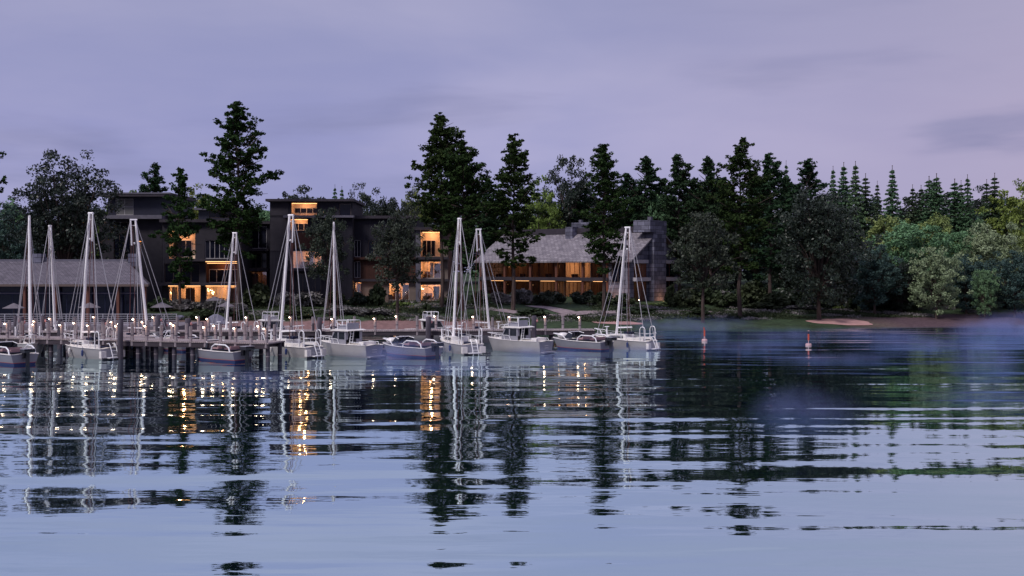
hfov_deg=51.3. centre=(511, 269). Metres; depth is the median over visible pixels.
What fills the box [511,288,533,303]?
shrub
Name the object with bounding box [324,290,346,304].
shrub
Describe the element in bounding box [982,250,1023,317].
broadleaf tree
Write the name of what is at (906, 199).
broadleaf tree
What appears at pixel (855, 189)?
spruce tree
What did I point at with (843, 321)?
sand
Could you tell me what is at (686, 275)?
broadleaf tree
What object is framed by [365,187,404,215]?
broadleaf tree
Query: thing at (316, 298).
shrub
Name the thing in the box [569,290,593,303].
shrub
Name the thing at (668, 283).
window
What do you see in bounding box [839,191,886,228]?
broadleaf tree
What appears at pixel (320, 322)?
mooring pile
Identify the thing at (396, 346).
open boat
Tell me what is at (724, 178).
pine tree
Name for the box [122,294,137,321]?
window
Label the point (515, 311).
path
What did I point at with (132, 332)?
dock post
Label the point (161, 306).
parasol
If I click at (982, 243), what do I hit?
broadleaf tree
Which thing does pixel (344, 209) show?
window
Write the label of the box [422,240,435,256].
window
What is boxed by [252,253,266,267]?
window
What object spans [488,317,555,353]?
cabin boat
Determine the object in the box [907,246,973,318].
broadleaf tree
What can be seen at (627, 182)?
pine tree
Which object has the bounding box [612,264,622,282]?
window
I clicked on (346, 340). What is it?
cabin boat
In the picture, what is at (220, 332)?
dock post
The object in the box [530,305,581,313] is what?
path
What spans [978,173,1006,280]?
spruce tree
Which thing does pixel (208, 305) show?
shrub
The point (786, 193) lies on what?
pine tree
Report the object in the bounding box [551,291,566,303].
shrub
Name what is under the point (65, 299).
window
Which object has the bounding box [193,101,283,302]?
pine tree
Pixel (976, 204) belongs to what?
broadleaf tree
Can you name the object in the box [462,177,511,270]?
pine tree
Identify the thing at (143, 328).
lamp post
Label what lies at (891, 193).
spruce tree
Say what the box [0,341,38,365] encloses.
open boat
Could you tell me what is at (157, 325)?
mooring pile
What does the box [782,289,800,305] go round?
shrub
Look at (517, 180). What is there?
pine tree
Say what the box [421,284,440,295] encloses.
window
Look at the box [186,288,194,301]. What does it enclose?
door panel
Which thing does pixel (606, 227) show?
pine tree
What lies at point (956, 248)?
broadleaf tree
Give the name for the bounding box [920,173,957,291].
spruce tree
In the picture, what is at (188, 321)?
mooring pile
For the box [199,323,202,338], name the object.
dock post
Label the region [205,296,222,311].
parasol
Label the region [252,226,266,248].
window
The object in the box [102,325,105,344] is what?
dock post
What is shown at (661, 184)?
pine tree
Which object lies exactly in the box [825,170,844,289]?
spruce tree
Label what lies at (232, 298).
door panel
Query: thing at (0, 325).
lamp post
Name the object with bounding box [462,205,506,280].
broadleaf tree
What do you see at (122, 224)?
window
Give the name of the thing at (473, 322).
lamp post
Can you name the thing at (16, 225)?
broadleaf tree
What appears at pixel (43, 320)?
mooring pile
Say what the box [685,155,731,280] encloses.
pine tree
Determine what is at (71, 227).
broadleaf tree
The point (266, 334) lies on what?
lamp post
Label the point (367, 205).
broadleaf tree
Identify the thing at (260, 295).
shrub
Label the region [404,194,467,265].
broadleaf tree
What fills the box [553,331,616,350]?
open boat
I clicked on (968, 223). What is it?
spruce tree
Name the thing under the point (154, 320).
lamp post
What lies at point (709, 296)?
shrub
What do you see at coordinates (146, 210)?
hotel wing
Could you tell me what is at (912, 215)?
spruce tree
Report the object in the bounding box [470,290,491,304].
shrub
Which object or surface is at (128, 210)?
window
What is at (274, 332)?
dock post
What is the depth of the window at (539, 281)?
147.36 m
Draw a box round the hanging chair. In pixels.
[418,286,433,302]
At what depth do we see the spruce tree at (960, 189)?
161.84 m
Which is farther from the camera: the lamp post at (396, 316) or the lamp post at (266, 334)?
the lamp post at (396, 316)
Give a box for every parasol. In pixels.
[2,303,23,324]
[79,303,100,323]
[150,302,172,321]
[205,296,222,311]
[217,302,235,306]
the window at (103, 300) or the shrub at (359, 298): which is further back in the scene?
the shrub at (359, 298)
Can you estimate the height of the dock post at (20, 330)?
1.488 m
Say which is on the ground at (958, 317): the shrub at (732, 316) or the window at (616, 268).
the shrub at (732, 316)
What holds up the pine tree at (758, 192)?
on the ground at (958, 317)
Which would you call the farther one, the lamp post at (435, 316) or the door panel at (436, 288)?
the door panel at (436, 288)
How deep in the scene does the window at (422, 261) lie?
133.85 m
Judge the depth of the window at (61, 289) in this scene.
109.54 m
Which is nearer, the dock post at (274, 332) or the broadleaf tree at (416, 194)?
the dock post at (274, 332)
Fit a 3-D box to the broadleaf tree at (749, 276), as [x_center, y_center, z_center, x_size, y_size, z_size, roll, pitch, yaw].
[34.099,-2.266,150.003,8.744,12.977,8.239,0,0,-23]
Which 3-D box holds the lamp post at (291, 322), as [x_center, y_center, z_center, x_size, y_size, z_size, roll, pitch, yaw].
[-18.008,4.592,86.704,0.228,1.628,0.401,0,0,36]
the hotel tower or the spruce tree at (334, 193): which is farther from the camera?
the spruce tree at (334, 193)
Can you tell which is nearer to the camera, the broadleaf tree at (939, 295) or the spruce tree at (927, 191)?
the broadleaf tree at (939, 295)
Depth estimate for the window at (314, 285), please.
132.67 m
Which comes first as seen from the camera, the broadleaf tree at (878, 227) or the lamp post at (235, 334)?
the lamp post at (235, 334)
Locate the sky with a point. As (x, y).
(345, 92)
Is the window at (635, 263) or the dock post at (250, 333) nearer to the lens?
the dock post at (250, 333)
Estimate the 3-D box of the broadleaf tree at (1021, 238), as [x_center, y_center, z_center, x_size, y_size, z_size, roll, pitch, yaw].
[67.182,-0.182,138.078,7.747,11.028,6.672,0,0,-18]
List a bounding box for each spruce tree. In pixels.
[332,188,337,198]
[771,165,798,290]
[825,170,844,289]
[836,162,859,226]
[841,161,873,263]
[857,173,878,242]
[872,182,883,233]
[879,165,905,249]
[905,184,919,225]
[911,176,940,241]
[911,185,925,224]
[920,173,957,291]
[942,179,970,250]
[951,180,966,231]
[953,174,979,253]
[977,179,991,223]
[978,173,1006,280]
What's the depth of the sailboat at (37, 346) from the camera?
78.85 m
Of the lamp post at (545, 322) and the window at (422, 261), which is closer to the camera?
the lamp post at (545, 322)
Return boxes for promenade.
[2,322,203,330]
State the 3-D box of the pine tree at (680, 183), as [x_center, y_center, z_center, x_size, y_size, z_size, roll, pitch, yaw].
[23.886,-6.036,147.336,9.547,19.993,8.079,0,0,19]
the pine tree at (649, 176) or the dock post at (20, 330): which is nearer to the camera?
the dock post at (20, 330)
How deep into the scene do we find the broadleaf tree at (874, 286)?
127.16 m
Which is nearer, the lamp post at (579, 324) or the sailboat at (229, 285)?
the lamp post at (579, 324)
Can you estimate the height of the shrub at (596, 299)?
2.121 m
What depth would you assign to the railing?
99.97 m
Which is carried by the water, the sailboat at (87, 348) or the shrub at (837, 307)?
the sailboat at (87, 348)
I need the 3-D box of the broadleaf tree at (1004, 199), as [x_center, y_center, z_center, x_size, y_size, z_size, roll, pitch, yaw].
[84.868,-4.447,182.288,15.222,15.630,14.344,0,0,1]
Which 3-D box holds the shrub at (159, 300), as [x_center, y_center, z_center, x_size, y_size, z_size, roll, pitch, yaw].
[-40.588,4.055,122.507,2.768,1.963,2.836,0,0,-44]
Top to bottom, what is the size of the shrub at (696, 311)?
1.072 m
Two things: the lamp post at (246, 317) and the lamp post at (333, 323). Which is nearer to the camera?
the lamp post at (246, 317)
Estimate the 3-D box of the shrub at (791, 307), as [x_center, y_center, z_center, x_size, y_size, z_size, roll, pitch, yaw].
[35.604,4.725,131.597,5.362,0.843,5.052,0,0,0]
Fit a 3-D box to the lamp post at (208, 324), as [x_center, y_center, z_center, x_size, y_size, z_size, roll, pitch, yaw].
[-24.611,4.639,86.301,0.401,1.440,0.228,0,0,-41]
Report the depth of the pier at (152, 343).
74.94 m
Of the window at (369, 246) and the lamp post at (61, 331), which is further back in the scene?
the window at (369, 246)
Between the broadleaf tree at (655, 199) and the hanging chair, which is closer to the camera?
the hanging chair
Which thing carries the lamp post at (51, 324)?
on the pier at (309, 333)
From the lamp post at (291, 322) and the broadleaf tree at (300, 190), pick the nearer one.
the lamp post at (291, 322)
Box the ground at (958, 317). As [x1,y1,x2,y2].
[147,272,1023,330]
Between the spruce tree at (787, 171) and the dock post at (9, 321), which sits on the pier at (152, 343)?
the dock post at (9, 321)
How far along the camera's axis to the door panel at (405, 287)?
134.24 m
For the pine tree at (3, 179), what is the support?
on the ground at (958, 317)
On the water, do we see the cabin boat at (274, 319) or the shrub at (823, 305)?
the cabin boat at (274, 319)
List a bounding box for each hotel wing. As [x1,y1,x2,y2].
[99,192,256,302]
[354,216,453,301]
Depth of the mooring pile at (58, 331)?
84.34 m
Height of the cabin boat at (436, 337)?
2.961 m
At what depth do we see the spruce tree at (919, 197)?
163.84 m
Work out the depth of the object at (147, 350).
78.92 m
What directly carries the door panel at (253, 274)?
in the hotel tower
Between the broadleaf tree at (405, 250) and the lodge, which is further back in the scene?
the lodge
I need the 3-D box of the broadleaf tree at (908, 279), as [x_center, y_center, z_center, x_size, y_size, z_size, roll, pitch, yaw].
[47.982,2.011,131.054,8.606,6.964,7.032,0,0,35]
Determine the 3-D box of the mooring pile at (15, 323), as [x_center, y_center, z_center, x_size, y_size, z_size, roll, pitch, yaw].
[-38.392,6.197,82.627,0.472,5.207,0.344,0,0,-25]
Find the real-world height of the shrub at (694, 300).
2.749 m
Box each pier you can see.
[0,328,594,346]
[0,335,284,361]
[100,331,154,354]
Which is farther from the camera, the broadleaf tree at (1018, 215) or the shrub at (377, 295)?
the broadleaf tree at (1018, 215)
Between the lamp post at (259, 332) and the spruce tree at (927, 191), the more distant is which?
the spruce tree at (927, 191)
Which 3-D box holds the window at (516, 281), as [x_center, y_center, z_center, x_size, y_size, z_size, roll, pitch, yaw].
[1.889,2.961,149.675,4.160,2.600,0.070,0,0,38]
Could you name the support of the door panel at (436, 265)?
in the hotel wing at (365, 280)
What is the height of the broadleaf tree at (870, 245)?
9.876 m
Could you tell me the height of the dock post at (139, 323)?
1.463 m
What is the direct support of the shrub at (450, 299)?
on the ground at (958, 317)
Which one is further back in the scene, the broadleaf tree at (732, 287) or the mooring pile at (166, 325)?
the broadleaf tree at (732, 287)
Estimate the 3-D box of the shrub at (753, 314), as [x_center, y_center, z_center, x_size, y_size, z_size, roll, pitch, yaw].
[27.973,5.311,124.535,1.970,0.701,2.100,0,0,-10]
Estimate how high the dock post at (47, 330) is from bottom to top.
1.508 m
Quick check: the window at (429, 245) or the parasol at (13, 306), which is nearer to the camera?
the parasol at (13, 306)
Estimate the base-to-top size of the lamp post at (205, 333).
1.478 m
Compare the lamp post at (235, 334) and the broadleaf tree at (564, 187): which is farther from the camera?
the broadleaf tree at (564, 187)
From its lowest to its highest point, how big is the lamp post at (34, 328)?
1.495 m
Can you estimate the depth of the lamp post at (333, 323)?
86.89 m
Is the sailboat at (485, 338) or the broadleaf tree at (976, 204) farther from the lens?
the broadleaf tree at (976, 204)
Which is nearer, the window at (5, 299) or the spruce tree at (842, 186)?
the window at (5, 299)
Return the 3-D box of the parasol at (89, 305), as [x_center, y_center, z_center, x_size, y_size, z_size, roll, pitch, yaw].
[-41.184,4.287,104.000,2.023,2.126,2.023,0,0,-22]
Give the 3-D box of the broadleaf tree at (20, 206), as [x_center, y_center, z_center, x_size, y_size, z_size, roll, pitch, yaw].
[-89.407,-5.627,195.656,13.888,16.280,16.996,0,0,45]
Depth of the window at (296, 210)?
134.24 m
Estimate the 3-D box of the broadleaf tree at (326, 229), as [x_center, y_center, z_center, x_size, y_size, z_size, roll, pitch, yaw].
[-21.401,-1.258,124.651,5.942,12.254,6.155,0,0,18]
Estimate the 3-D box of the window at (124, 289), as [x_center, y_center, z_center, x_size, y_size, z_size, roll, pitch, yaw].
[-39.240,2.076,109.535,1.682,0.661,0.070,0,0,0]
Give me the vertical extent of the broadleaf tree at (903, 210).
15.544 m
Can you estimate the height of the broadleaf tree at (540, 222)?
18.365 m
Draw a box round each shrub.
[147,296,170,311]
[170,298,195,310]
[189,308,216,319]
[193,299,226,309]
[217,302,247,312]
[228,310,250,318]
[241,282,272,307]
[273,291,294,304]
[284,310,318,317]
[291,291,324,305]
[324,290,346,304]
[325,307,359,314]
[348,291,368,304]
[356,308,393,315]
[366,283,387,306]
[393,301,413,305]
[418,303,435,315]
[438,291,465,305]
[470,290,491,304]
[490,291,510,303]
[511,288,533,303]
[513,308,550,315]
[533,290,557,305]
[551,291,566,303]
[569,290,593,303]
[588,291,616,305]
[614,293,636,305]
[615,307,657,313]
[648,302,668,306]
[664,284,679,306]
[671,288,700,306]
[678,307,710,315]
[692,284,721,303]
[710,292,745,307]
[726,314,741,318]
[734,283,764,303]
[742,302,784,308]
[743,312,757,316]
[744,279,767,295]
[757,291,791,307]
[781,281,808,293]
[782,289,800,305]
[783,305,824,309]
[795,292,830,307]
[832,305,856,308]
[843,290,873,310]
[876,295,889,307]
[887,290,921,310]
[961,308,977,312]
[963,297,987,307]
[991,282,1012,307]
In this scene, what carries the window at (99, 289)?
in the boathouse
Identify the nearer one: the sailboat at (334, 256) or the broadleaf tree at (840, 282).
the sailboat at (334, 256)
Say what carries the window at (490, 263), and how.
in the lodge
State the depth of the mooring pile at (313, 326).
86.91 m
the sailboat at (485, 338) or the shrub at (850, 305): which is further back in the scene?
the shrub at (850, 305)
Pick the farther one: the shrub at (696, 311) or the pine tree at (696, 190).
the pine tree at (696, 190)
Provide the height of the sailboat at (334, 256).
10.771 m
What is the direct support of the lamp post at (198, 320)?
on the pier at (309, 333)
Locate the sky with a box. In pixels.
[0,0,1023,271]
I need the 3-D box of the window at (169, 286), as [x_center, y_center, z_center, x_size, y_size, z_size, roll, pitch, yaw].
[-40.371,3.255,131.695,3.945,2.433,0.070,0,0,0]
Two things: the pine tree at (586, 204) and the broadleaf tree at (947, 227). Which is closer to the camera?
the broadleaf tree at (947, 227)
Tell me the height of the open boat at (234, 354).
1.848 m
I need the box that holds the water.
[0,325,1023,575]
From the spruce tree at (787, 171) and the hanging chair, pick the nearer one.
the hanging chair
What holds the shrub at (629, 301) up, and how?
on the ground at (958, 317)
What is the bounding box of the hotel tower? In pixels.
[249,199,364,300]
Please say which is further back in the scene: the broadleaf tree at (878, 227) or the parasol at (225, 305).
the broadleaf tree at (878, 227)
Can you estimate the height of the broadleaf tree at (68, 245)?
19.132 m
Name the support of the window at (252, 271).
in the hotel tower
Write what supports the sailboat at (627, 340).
on the water
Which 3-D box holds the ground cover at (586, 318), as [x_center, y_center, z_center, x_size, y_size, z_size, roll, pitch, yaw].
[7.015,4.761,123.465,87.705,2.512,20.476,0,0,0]
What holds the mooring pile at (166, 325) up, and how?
in the water
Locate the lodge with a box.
[474,217,680,301]
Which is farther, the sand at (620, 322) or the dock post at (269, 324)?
the sand at (620, 322)
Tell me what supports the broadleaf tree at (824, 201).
on the ground at (958, 317)
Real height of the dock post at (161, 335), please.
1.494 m
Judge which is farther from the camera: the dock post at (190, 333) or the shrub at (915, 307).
the shrub at (915, 307)
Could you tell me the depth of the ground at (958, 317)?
119.54 m
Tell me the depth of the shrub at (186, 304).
123.29 m
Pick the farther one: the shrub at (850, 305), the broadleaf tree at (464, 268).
the broadleaf tree at (464, 268)
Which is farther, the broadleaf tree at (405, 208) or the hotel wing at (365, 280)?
the broadleaf tree at (405, 208)
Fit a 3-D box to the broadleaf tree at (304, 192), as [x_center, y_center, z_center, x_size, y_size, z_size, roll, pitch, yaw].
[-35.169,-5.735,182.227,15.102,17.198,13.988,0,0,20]
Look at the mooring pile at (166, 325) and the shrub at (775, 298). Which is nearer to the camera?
the mooring pile at (166, 325)
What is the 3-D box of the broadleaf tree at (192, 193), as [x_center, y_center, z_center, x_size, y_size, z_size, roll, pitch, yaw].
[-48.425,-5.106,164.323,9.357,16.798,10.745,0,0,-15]
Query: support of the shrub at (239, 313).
on the ground at (958, 317)
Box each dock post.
[8,320,10,335]
[19,323,22,342]
[46,323,49,343]
[74,324,76,338]
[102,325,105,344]
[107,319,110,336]
[130,324,133,345]
[138,320,140,333]
[146,320,149,335]
[159,325,162,345]
[185,323,187,338]
[189,326,191,346]
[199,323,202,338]
[219,324,221,345]
[228,325,231,339]
[243,324,246,339]
[249,325,252,345]
[268,315,270,329]
[273,324,275,340]
[416,316,418,334]
[491,317,493,331]
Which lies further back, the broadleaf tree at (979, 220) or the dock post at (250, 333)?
the broadleaf tree at (979, 220)
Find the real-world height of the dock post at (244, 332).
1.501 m
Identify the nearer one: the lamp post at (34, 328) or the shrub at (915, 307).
the lamp post at (34, 328)
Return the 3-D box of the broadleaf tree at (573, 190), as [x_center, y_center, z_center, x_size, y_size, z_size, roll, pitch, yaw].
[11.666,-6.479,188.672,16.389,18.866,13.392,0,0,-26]
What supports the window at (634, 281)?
in the lodge
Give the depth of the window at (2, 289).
109.54 m
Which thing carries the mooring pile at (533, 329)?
in the water
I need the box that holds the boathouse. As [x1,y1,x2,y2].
[0,254,149,321]
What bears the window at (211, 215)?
in the hotel wing at (146, 210)
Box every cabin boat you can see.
[239,311,303,339]
[321,319,385,357]
[405,311,462,342]
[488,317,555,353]
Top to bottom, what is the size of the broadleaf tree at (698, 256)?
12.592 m
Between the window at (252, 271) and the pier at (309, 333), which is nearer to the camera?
the pier at (309, 333)
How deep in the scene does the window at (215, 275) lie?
132.74 m
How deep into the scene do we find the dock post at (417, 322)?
87.32 m
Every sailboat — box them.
[14,215,45,354]
[32,225,66,345]
[64,212,124,359]
[100,219,179,351]
[210,232,258,339]
[256,214,325,357]
[322,222,344,339]
[440,218,485,354]
[451,229,508,342]
[592,227,660,350]
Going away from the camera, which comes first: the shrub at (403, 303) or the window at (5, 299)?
the window at (5, 299)
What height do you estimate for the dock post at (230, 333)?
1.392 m
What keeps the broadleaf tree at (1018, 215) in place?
on the ground at (958, 317)
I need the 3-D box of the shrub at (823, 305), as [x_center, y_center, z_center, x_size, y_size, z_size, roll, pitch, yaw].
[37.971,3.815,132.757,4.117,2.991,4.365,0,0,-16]
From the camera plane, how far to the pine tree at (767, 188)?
137.34 m
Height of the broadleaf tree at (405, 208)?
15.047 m
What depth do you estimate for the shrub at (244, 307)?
120.96 m
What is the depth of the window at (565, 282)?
144.65 m
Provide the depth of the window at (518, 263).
149.43 m
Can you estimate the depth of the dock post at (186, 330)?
76.58 m
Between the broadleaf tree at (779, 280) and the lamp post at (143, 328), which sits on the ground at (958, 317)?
the broadleaf tree at (779, 280)
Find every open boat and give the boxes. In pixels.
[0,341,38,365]
[153,332,198,351]
[195,339,253,362]
[383,336,443,357]
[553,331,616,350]
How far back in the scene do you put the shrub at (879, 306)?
136.10 m
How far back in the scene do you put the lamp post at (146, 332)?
74.87 m
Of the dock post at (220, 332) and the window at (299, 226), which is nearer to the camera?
the dock post at (220, 332)
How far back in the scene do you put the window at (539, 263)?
146.91 m
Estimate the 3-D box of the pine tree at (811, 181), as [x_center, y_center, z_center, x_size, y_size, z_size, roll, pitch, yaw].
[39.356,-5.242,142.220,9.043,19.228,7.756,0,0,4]
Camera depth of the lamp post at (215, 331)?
75.97 m
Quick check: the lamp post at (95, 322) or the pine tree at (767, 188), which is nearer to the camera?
the lamp post at (95, 322)
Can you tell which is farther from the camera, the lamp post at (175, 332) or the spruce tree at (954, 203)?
the spruce tree at (954, 203)
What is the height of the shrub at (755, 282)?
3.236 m
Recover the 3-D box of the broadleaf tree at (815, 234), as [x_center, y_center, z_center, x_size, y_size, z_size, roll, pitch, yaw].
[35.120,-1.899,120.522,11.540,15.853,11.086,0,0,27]
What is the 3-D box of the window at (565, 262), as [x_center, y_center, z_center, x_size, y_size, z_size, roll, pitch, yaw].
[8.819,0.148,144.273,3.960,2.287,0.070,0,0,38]
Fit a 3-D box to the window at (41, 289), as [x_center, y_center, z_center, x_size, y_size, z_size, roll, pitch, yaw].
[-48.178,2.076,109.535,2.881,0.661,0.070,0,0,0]
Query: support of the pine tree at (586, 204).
on the ground at (958, 317)
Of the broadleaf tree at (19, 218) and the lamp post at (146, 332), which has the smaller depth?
the lamp post at (146, 332)
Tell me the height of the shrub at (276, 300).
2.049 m
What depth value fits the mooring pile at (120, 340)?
74.65 m
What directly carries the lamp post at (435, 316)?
on the pier at (309, 333)
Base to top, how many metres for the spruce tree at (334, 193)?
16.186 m
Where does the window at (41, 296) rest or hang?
in the boathouse
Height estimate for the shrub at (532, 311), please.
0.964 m
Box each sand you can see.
[593,321,641,323]
[806,319,872,324]
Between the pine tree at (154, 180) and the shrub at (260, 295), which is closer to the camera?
the shrub at (260, 295)
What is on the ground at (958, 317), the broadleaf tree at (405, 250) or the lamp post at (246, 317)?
the broadleaf tree at (405, 250)
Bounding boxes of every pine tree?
[0,151,7,192]
[138,162,168,191]
[148,167,201,311]
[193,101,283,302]
[404,112,474,307]
[420,140,496,310]
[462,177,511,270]
[482,133,549,309]
[558,180,602,228]
[572,143,635,316]
[612,173,650,226]
[628,155,669,226]
[644,178,681,224]
[655,153,716,290]
[668,183,709,287]
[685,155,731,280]
[701,177,737,288]
[706,137,778,316]
[739,171,772,280]
[746,152,801,293]
[770,177,798,282]
[773,158,838,282]
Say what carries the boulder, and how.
on the ground at (958, 317)
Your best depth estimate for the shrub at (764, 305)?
130.55 m
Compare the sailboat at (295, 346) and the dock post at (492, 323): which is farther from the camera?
the dock post at (492, 323)
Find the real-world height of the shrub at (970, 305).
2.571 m
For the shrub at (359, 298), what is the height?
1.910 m
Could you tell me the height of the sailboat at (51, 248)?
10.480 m
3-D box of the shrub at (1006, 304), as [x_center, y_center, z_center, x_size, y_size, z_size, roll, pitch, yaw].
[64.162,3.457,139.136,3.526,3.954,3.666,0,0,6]
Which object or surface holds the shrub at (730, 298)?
on the ground at (958, 317)
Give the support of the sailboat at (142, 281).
on the water
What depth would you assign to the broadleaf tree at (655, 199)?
167.38 m
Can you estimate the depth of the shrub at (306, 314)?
114.62 m
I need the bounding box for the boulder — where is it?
[209,314,225,324]
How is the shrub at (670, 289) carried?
on the ground at (958, 317)
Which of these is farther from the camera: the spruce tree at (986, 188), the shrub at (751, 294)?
the spruce tree at (986, 188)
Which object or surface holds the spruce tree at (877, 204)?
on the ground at (958, 317)
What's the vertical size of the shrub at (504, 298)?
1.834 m
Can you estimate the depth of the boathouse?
109.53 m
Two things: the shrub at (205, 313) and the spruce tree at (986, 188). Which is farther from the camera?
the spruce tree at (986, 188)
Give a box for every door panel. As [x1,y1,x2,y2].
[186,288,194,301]
[229,288,235,302]
[252,273,257,288]
[403,285,408,299]
[434,263,439,277]
[434,286,438,299]
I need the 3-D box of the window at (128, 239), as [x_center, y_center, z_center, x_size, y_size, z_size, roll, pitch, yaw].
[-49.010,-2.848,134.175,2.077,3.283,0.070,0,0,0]
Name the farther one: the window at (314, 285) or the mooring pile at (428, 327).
the window at (314, 285)
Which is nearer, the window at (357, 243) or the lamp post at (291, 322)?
the lamp post at (291, 322)
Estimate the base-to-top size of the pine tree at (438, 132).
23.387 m
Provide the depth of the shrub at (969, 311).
131.99 m
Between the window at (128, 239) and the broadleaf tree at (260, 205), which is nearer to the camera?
the window at (128, 239)
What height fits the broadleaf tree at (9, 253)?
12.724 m
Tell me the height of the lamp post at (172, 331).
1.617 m
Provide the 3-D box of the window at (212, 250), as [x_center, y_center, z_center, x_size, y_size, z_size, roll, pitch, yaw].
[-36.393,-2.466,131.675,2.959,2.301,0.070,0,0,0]
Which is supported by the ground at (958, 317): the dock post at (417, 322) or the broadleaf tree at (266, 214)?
the broadleaf tree at (266, 214)
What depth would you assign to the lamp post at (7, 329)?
77.87 m
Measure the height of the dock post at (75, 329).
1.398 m
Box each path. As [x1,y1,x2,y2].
[494,309,778,316]
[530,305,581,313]
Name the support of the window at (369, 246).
in the hotel wing at (365, 280)
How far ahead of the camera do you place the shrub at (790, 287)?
139.74 m
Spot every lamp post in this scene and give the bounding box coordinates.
[0,318,1,334]
[4,322,8,340]
[32,323,35,341]
[48,317,52,330]
[58,323,63,343]
[92,316,96,329]
[110,321,113,334]
[141,321,144,334]
[143,325,147,345]
[152,316,155,329]
[169,322,173,338]
[172,324,177,346]
[195,316,199,329]
[202,326,206,346]
[206,318,209,335]
[212,324,216,338]
[232,327,236,345]
[244,316,247,335]
[256,325,260,339]
[263,327,267,347]
[288,316,292,335]
[330,318,334,334]
[373,317,375,334]
[395,315,397,328]
[433,315,436,328]
[472,315,474,328]
[544,315,546,334]
[577,316,580,329]
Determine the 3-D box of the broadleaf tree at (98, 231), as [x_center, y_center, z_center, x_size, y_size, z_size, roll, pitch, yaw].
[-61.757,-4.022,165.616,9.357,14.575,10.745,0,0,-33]
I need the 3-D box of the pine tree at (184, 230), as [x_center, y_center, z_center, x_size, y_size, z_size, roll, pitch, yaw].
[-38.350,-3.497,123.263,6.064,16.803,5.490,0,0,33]
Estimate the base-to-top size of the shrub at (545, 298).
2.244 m
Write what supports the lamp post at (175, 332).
on the pier at (152, 343)
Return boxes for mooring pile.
[13,316,18,335]
[41,316,45,329]
[57,319,62,348]
[117,319,122,358]
[155,315,161,335]
[163,320,167,331]
[185,318,191,336]
[312,323,314,341]
[317,317,323,345]
[426,317,431,341]
[531,316,537,337]
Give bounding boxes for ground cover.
[172,299,922,321]
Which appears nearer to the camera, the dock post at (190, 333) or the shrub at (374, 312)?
the dock post at (190, 333)
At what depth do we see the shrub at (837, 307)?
133.77 m
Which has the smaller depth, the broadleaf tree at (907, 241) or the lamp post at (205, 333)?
the lamp post at (205, 333)
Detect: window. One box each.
[0,287,22,292]
[0,294,22,321]
[31,287,51,292]
[31,294,52,321]
[59,287,82,292]
[59,294,85,321]
[91,287,115,292]
[91,294,115,321]
[114,222,133,229]
[114,234,129,258]
[116,199,132,214]
[122,287,136,292]
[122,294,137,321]
[165,263,198,282]
[169,286,200,302]
[173,240,191,256]
[205,240,228,258]
[209,212,234,217]
[209,269,236,282]
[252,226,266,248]
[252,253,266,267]
[252,271,266,284]
[294,208,316,213]
[294,223,307,229]
[297,274,320,291]
[339,204,350,214]
[354,240,360,256]
[354,261,360,277]
[368,241,379,256]
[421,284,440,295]
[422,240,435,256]
[422,261,440,277]
[490,263,511,276]
[490,281,511,293]
[516,281,536,294]
[518,263,532,276]
[539,263,558,276]
[539,281,562,293]
[565,262,589,276]
[565,282,589,296]
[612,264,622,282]
[634,263,645,277]
[634,281,645,301]
[666,263,673,276]
[666,281,673,294]
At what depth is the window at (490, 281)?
152.52 m
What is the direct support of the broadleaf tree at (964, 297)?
on the ground at (958, 317)
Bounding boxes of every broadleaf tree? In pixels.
[0,198,24,250]
[0,202,36,252]
[0,203,26,258]
[2,149,133,258]
[3,195,55,258]
[33,200,105,258]
[90,205,107,256]
[187,183,212,218]
[255,203,267,209]
[259,210,269,220]
[278,185,325,198]
[282,184,309,198]
[299,206,354,308]
[346,182,379,215]
[364,211,432,314]
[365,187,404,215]
[397,190,431,226]
[400,185,428,226]
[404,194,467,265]
[435,191,503,276]
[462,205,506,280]
[518,175,566,229]
[536,181,612,221]
[537,154,606,228]
[606,202,633,226]
[640,194,677,232]
[666,211,750,322]
[671,238,697,289]
[693,223,748,292]
[735,214,785,289]
[759,224,810,289]
[769,184,877,319]
[800,183,853,277]
[822,261,861,300]
[837,234,892,309]
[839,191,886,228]
[846,244,908,313]
[861,212,915,261]
[863,257,933,312]
[867,220,953,300]
[876,198,926,233]
[898,181,974,228]
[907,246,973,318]
[914,212,958,292]
[928,229,989,307]
[944,185,1015,226]
[945,254,1001,313]
[958,222,1022,310]
[970,178,1023,269]
[970,268,1001,318]
[974,210,1021,259]
[975,198,1023,226]
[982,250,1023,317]
[1007,232,1023,301]
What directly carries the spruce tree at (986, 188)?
on the ground at (958, 317)
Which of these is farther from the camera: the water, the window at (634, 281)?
the window at (634, 281)
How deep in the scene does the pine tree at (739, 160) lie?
123.19 m
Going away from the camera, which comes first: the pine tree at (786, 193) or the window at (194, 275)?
the window at (194, 275)
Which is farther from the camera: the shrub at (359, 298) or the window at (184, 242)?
the window at (184, 242)
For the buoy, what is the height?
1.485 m
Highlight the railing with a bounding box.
[4,314,176,325]
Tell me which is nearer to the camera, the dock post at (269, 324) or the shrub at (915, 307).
the dock post at (269, 324)
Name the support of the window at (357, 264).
in the hotel wing at (365, 280)
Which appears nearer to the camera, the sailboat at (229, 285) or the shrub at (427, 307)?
the sailboat at (229, 285)
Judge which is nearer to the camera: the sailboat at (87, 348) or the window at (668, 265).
the sailboat at (87, 348)

